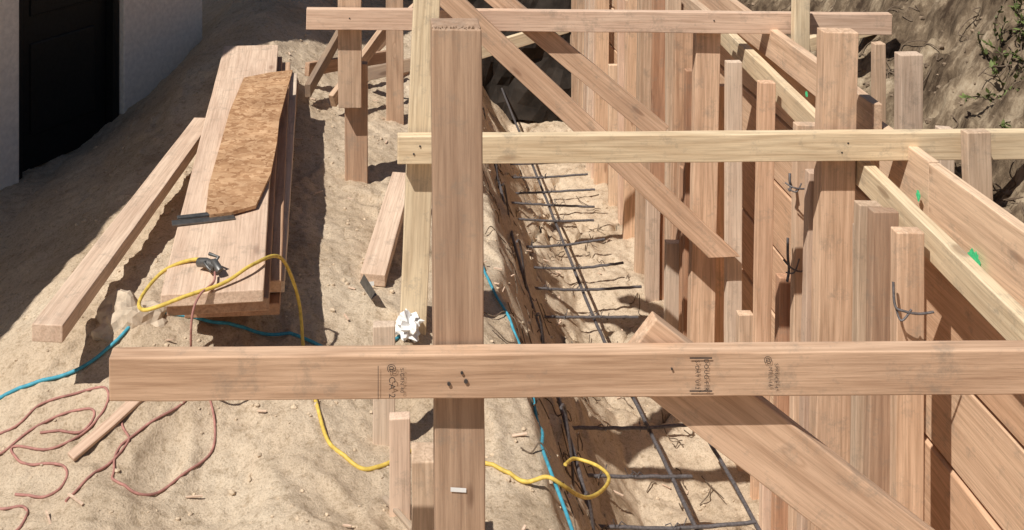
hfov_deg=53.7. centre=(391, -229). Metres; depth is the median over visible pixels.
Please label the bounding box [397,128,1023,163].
timber crossbeam
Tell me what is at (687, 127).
stud
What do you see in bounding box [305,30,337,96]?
scrap board
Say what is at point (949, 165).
wooden stake
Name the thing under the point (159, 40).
wall
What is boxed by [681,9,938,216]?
plank
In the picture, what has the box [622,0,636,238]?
stud
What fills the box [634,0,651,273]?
stud
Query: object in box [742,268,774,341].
plank
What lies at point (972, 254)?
green paint mark
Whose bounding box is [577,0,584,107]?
stud
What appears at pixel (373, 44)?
scrap board
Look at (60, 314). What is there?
timber board
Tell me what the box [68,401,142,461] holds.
wood lath
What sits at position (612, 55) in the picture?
plank
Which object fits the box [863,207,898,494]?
stud
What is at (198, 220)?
flat steel bar
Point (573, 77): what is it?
stud
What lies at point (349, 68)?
timber post
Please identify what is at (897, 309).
form tie wires
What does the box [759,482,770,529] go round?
stud
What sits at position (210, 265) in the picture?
cord plug
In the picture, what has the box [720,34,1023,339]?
top rail
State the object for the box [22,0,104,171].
door
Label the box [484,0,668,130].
timber brace
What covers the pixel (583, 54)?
stud
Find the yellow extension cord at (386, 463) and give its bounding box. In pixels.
[137,254,610,499]
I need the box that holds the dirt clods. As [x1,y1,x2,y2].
[0,15,560,529]
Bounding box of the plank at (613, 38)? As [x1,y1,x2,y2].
[609,3,616,50]
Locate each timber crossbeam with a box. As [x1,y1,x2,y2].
[109,340,1023,400]
[306,7,891,34]
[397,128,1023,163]
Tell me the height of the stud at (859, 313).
1.542 m
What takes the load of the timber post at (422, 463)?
on the ground
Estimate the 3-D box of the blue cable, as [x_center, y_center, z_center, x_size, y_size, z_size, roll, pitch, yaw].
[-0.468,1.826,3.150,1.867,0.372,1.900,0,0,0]
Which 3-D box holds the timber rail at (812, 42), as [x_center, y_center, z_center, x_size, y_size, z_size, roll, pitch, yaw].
[2.370,1.083,4.460,1.092,0.064,0.039,-13,1,-4]
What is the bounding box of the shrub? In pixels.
[958,0,1023,127]
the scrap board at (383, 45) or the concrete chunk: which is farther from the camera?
the scrap board at (383, 45)
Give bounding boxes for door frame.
[19,0,21,179]
[105,0,118,123]
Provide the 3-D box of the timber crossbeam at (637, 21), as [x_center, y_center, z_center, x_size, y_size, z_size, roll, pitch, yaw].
[0.883,1.066,4.270,2.496,0.092,0.041,1,0,0]
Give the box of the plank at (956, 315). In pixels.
[924,256,1023,445]
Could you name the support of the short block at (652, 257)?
on the ground
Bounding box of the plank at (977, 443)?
[924,339,1023,529]
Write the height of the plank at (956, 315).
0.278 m
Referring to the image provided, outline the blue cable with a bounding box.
[0,267,573,529]
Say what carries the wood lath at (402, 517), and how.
on the ground
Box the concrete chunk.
[91,288,167,341]
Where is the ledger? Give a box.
[698,0,881,128]
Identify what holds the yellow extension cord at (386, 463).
on the ground
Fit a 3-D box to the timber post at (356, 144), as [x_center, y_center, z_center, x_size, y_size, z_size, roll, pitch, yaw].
[-0.156,1.590,4.396,0.103,0.622,0.054,0,1,0]
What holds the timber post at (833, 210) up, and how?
on the ground
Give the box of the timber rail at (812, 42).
[810,34,871,51]
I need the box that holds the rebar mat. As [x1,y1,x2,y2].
[482,88,760,529]
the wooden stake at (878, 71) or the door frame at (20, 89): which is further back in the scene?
the door frame at (20, 89)
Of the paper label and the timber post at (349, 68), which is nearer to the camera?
the paper label
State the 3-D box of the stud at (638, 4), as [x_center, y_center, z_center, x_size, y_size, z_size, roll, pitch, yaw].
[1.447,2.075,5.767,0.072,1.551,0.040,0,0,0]
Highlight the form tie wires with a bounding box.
[783,173,933,321]
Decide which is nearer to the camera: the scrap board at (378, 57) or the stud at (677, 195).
the stud at (677, 195)
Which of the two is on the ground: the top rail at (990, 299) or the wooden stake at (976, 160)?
the wooden stake at (976, 160)
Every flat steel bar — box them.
[172,215,234,225]
[177,212,209,219]
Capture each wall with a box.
[0,0,18,189]
[119,0,201,113]
[412,0,570,122]
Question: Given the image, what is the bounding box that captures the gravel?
[483,107,758,529]
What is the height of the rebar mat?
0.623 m
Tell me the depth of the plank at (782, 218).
4.28 m
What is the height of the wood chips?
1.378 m
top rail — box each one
[681,0,710,10]
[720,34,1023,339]
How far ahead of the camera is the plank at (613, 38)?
7.45 m
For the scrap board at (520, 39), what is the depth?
5.34 m
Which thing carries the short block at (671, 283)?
on the ground
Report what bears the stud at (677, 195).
on the ground
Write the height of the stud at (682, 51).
1.601 m
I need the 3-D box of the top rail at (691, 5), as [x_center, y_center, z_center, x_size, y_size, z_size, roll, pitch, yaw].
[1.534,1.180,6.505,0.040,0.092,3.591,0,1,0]
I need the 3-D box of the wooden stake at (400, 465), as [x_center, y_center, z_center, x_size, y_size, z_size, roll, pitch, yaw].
[0.019,1.845,2.471,0.055,0.512,0.033,0,0,0]
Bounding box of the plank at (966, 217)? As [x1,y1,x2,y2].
[929,163,1023,307]
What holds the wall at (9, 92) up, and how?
on the ground
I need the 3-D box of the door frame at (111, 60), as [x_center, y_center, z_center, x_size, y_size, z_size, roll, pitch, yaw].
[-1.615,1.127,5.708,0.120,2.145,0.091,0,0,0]
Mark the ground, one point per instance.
(164, 450)
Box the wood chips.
[45,16,688,529]
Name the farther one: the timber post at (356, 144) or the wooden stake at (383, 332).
the timber post at (356, 144)
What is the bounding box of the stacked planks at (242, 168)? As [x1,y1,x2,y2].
[161,45,297,317]
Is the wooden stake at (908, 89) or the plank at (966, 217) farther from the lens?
the wooden stake at (908, 89)
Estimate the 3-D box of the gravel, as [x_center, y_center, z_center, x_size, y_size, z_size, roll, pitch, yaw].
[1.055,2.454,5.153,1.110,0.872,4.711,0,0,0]
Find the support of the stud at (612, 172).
on the ground
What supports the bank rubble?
on the ground
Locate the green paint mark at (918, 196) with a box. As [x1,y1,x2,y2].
[916,190,920,201]
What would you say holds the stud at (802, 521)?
on the ground
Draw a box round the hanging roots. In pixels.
[781,4,1023,214]
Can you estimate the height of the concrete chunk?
0.208 m
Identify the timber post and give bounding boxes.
[338,0,361,107]
[345,61,367,183]
[386,0,403,124]
[400,0,439,334]
[411,442,433,529]
[430,18,484,529]
[687,10,720,342]
[807,27,858,529]
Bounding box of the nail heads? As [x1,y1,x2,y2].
[349,18,848,385]
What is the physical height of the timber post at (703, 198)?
1.812 m
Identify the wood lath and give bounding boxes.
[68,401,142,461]
[382,495,411,529]
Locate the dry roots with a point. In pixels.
(578, 435)
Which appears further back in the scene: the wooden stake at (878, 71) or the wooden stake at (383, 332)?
the wooden stake at (878, 71)
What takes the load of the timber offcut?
on the ground
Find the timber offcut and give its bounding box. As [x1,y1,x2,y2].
[360,172,405,286]
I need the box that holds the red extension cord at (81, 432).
[0,271,215,529]
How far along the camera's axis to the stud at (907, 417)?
2.78 m
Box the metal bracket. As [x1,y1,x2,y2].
[360,275,376,298]
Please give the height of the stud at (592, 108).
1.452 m
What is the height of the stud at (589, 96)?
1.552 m
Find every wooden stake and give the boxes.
[373,321,394,445]
[389,411,410,519]
[791,0,809,51]
[871,41,885,122]
[894,51,922,128]
[935,125,954,172]
[961,128,992,200]
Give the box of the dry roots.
[482,108,723,529]
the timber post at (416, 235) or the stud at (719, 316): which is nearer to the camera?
the timber post at (416, 235)
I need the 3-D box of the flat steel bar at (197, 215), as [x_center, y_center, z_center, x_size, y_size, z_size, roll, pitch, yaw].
[-0.610,1.433,3.230,0.166,0.008,0.021,0,0,-14]
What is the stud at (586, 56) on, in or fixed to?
on the ground
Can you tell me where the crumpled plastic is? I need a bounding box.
[395,309,423,342]
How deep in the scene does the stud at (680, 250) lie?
4.78 m
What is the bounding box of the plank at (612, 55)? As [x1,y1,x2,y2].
[609,42,616,63]
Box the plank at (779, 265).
[742,206,926,435]
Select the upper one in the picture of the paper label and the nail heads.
the nail heads
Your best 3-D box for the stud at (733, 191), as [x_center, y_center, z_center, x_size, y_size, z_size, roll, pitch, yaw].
[1.448,2.040,4.242,0.068,1.622,0.041,0,0,0]
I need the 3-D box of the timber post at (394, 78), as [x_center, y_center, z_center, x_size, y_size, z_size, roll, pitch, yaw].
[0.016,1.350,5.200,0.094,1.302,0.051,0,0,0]
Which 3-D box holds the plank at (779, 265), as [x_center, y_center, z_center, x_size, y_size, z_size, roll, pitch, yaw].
[1.664,2.197,4.111,0.038,0.274,2.002,0,0,0]
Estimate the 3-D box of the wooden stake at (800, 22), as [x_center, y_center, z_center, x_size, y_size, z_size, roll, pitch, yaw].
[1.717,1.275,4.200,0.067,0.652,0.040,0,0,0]
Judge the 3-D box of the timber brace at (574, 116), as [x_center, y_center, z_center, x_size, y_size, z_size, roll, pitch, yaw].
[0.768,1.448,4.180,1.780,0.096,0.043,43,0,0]
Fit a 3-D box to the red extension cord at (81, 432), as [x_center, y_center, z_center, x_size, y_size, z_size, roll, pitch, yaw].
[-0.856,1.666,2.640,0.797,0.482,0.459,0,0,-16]
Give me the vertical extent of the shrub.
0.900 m
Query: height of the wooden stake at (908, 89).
0.638 m
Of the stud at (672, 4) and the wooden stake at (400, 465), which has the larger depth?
the stud at (672, 4)
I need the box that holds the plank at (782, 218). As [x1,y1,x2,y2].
[742,162,790,265]
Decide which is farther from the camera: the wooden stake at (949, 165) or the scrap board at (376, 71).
the scrap board at (376, 71)
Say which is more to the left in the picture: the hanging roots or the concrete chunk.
the concrete chunk
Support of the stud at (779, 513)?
on the ground
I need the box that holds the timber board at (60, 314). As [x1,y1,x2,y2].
[32,118,204,342]
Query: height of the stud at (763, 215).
1.651 m
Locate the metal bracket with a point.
(367, 287)
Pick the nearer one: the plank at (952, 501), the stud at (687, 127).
the plank at (952, 501)
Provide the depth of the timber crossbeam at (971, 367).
2.00 m
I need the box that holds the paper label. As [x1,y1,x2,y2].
[451,487,465,492]
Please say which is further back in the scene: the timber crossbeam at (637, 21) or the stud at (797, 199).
the timber crossbeam at (637, 21)
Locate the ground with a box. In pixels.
[0,0,1023,529]
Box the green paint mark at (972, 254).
[967,248,980,264]
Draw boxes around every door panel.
[29,0,90,15]
[29,25,94,134]
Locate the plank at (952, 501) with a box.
[923,435,1002,529]
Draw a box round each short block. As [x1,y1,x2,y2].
[644,200,659,301]
[664,239,678,329]
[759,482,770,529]
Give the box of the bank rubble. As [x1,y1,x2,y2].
[748,1,1021,213]
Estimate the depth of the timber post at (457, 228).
2.04 m
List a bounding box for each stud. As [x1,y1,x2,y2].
[571,0,576,102]
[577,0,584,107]
[582,32,583,107]
[583,0,588,110]
[585,0,592,170]
[591,0,594,178]
[594,0,608,184]
[608,64,617,205]
[617,0,624,225]
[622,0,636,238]
[623,0,627,184]
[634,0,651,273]
[636,0,639,130]
[650,0,664,299]
[664,0,680,247]
[670,33,692,239]
[675,163,682,239]
[678,166,682,331]
[681,68,691,336]
[714,84,723,341]
[724,60,741,341]
[734,310,752,470]
[750,80,775,499]
[771,273,790,529]
[788,122,814,529]
[796,169,813,529]
[850,200,881,473]
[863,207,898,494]
[890,226,923,519]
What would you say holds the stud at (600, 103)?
on the ground
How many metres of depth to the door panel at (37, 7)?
5.30 m
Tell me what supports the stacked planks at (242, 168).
on the ground
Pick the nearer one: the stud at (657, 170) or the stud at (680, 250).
the stud at (680, 250)
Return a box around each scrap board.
[304,50,385,75]
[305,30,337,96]
[328,30,385,106]
[368,58,409,80]
[377,3,412,50]
[482,32,568,58]
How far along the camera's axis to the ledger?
4.00 m
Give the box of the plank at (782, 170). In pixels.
[720,64,870,199]
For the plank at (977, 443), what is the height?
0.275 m
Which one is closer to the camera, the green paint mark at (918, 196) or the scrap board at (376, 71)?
the green paint mark at (918, 196)
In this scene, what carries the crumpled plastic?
on the ground
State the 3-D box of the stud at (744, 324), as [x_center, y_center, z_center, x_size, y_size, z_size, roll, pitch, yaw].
[1.418,2.515,4.027,0.064,0.672,0.039,0,0,0]
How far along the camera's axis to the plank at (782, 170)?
4.31 m
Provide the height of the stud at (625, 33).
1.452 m
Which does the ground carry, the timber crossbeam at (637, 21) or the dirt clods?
the dirt clods
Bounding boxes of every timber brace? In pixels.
[440,0,739,257]
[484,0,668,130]
[628,311,934,529]
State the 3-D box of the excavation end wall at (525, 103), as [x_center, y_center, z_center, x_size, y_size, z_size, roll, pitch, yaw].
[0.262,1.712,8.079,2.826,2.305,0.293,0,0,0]
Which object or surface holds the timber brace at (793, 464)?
on the ground
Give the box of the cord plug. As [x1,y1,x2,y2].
[196,252,222,273]
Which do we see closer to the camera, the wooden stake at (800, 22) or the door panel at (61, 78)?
the wooden stake at (800, 22)
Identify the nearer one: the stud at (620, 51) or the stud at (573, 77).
the stud at (620, 51)

